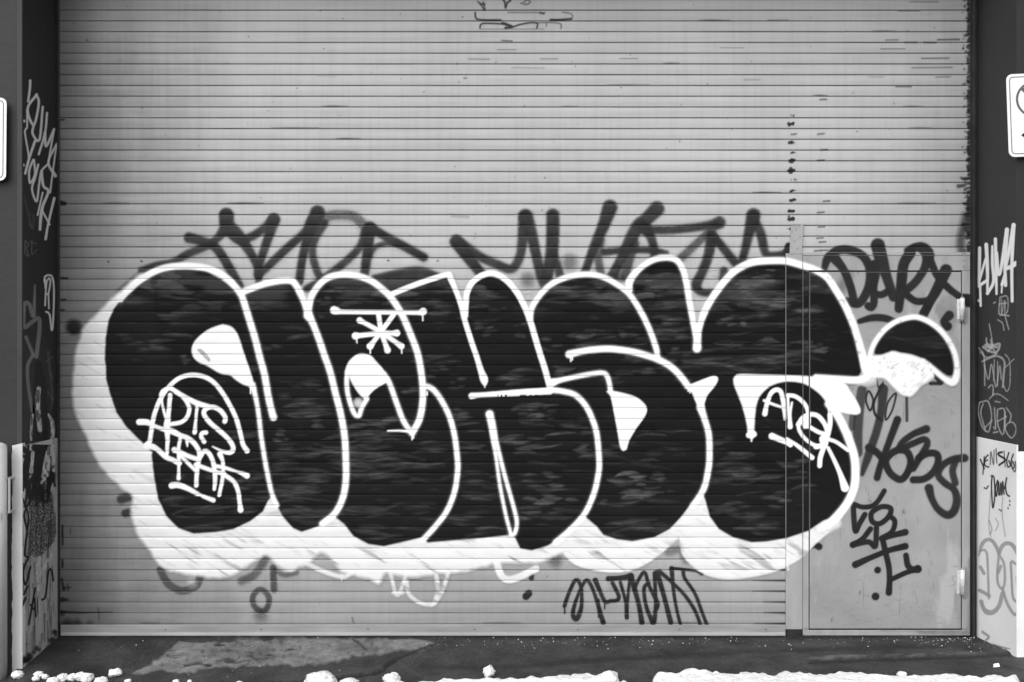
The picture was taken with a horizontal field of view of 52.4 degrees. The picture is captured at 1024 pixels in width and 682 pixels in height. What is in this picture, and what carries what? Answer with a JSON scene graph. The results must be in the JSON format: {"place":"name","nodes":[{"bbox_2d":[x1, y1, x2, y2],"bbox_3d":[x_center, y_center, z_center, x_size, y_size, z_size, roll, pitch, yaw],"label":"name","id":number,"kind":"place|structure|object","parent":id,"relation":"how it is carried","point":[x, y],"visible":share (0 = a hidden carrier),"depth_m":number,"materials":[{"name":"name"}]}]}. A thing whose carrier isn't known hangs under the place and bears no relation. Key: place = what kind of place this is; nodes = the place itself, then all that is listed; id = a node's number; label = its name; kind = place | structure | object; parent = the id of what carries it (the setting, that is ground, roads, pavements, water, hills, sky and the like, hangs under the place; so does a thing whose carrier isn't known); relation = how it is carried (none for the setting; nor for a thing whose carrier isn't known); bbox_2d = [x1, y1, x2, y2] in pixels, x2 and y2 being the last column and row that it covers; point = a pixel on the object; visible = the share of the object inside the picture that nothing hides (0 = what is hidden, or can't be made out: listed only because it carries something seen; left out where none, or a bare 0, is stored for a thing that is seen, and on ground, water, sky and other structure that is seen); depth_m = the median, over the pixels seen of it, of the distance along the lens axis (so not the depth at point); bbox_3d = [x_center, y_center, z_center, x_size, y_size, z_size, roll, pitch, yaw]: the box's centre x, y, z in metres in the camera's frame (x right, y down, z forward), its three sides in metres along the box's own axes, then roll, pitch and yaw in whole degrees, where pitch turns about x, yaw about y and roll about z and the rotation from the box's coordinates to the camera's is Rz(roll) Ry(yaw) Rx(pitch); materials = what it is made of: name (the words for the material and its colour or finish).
{"place":"outdoors","nodes":[
{"label":"outdoors","id":0,"kind":"place"},
{"bbox_2d":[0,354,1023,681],"bbox_3d":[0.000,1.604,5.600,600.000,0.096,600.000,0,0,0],"label":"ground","id":1,"kind":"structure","parent":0,"point":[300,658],"depth_m":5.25,"materials":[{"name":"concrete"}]},
{"bbox_2d":[0,442,14,679],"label":"guard post","id":2,"kind":"object","parent":1,"relation":"on","point":[4,478],"visible":0.99,"depth_m":5.09,"materials":[{"name":"metal"}]},
{"bbox_2d":[11,670,23,678],"bbox_3d":[-2.410,1.625,5.076,0.067,0.046,0.057,0,0,18],"label":"snow lump","id":3,"kind":"object","parent":1,"relation":"on","point":[16,674],"visible":1,"depth_m":5.06,"materials":[{"name":"white snow"}]},
{"bbox_2d":[0,0,57,670],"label":"wall pier","id":4,"kind":"structure","parent":1,"relation":"on","point":[28,260],"depth_m":5.27,"materials":[{"name":"grey paint"}]},
{"bbox_2d":[0,98,6,180],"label":"wall sign","id":5,"kind":"object","parent":4,"relation":"attached to","point":[3,122],"visible":1,"depth_m":5.17,"materials":[{"name":"metal"}]},
{"bbox_2d":[32,675,39,680],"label":"snow lump","id":6,"kind":"object","parent":1,"relation":"on","point":[36,678],"visible":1,"depth_m":5.00,"materials":[{"name":"white snow"}]},
{"bbox_2d":[33,671,43,676],"bbox_3d":[-2.300,1.622,5.066,0.056,0.028,0.045,0,0,44],"label":"snow lump","id":7,"kind":"object","parent":1,"relation":"on","point":[39,673],"visible":0.83,"depth_m":5.05,"materials":[{"name":"white snow"}]},
{"bbox_2d":[42,674,49,679],"bbox_3d":[-2.253,1.622,5.034,0.038,0.028,0.039,0,0,-36],"label":"snow lump","id":8,"kind":"object","parent":1,"relation":"on","point":[45,676],"visible":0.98,"depth_m":5.02,"materials":[{"name":"white snow"}]},
{"bbox_2d":[46,677,58,681],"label":"snow lump","id":9,"kind":"object","parent":1,"relation":"on","point":[53,679],"visible":1,"depth_m":4.94,"materials":[{"name":"white snow"}]},
{"bbox_2d":[57,673,67,681],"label":"snow lump","id":10,"kind":"object","parent":1,"relation":"on","point":[62,677],"visible":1,"depth_m":4.97,"materials":[{"name":"white snow"}]},
{"bbox_2d":[67,673,75,681],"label":"snow lump","id":11,"kind":"object","parent":1,"relation":"on","point":[71,677],"visible":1,"depth_m":4.99,"materials":[{"name":"white snow"}]},
{"bbox_2d":[75,672,83,680],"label":"snow lump","id":12,"kind":"object","parent":1,"relation":"on","point":[78,676],"visible":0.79,"depth_m":5.00,"materials":[{"name":"white snow"}]},
{"bbox_2d":[80,673,94,681],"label":"snow lump","id":13,"kind":"object","parent":1,"relation":"on","point":[87,677],"visible":1,"depth_m":4.96,"materials":[{"name":"white snow"}]},
{"bbox_2d":[94,676,108,681],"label":"snow lump","id":14,"kind":"object","parent":1,"relation":"on","point":[101,679],"visible":1,"depth_m":4.92,"materials":[{"name":"white snow"}]},
{"bbox_2d":[108,668,121,676],"bbox_3d":[-1.927,1.614,5.061,0.067,0.045,0.060,0,0,-15],"label":"snow lump","id":15,"kind":"object","parent":1,"relation":"on","point":[115,672],"visible":1,"depth_m":5.04,"materials":[{"name":"white snow"}]},
{"bbox_2d":[304,671,337,681],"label":"snow lump","id":16,"kind":"object","parent":1,"relation":"on","point":[323,676],"visible":1,"depth_m":4.88,"materials":[{"name":"white snow"}]},
{"bbox_2d":[339,677,359,681],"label":"snow lump","id":17,"kind":"object","parent":1,"relation":"on","point":[350,679],"visible":1,"depth_m":4.87,"materials":[{"name":"white snow"}]},
{"bbox_2d":[382,672,400,681],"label":"snow lump","id":18,"kind":"object","parent":1,"relation":"on","point":[391,675],"visible":0.88,"depth_m":4.91,"materials":[{"name":"white snow"}]},
{"bbox_2d":[483,665,495,676],"bbox_3d":[-0.109,1.579,4.974,0.062,0.073,0.062,0,0,41],"label":"snow lump","id":19,"kind":"object","parent":1,"relation":"on","point":[489,671],"visible":0.86,"depth_m":4.95,"materials":[{"name":"white snow"}]},
{"bbox_2d":[386,673,625,681],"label":"snow bank","id":20,"kind":"structure","parent":1,"relation":"on","point":[587,677],"depth_m":4.82,"materials":[{"name":"white snow"}]},
{"bbox_2d":[122,637,988,676],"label":"salt grains","id":21,"kind":"object","parent":1,"relation":"on","point":[652,644],"visible":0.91,"depth_m":5.46},
{"bbox_2d":[601,670,618,681],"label":"snow lump","id":22,"kind":"object","parent":1,"relation":"on","point":[613,675],"visible":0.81,"depth_m":4.84,"materials":[{"name":"white snow"}]},
{"bbox_2d":[652,668,1019,681],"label":"snow bank","id":23,"kind":"structure","parent":1,"relation":"on","point":[692,675],"depth_m":4.78,"materials":[{"name":"white snow"}]},
{"bbox_2d":[896,671,906,675],"bbox_3d":[1.831,1.567,4.895,0.048,0.026,0.055,0,0,24],"label":"snow lump","id":24,"kind":"object","parent":1,"relation":"on","point":[900,673],"visible":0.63,"depth_m":4.89,"materials":[{"name":"white snow"}]},
{"bbox_2d":[977,0,1023,656],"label":"wall pier","id":25,"kind":"structure","parent":1,"relation":"on","point":[1000,369],"depth_m":5.34,"materials":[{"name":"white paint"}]},
{"bbox_2d":[1006,74,1023,156],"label":"parking sign","id":26,"kind":"object","parent":25,"relation":"attached to","point":[1015,98],"visible":1,"depth_m":5.12,"materials":[{"name":"metal"}]},
{"bbox_3d":[0.029,-3.033,5.455,4.942,1.920,0.410,0,0,0],"label":"lintel beam","id":27,"kind":"object","parent":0,"visible":0},
{"bbox_2d":[57,0,976,636],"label":"roller shutter","id":28,"kind":"object","parent":27,"relation":"attached to","point":[421,316],"visible":1,"depth_m":5.60,"materials":[{"name":"grey paint"}]},
{"bbox_2d":[786,224,969,635],"bbox_3d":[1.965,0.477,5.582,0.991,2.214,0.033,0,0,0],"label":"pedestrian door","id":29,"kind":"structure","parent":28,"relation":"attached to","point":[877,443],"depth_m":5.59,"materials":[{"name":"grey paint"}]},
{"bbox_2d":[809,272,960,628],"bbox_3d":[2.004,0.587,5.593,0.812,1.914,0.005,0,0,0],"label":"door leaf","id":30,"kind":"structure","parent":29,"relation":"in","point":[945,544],"depth_m":5.59,"materials":[{"name":"grey paint"}]}
]}

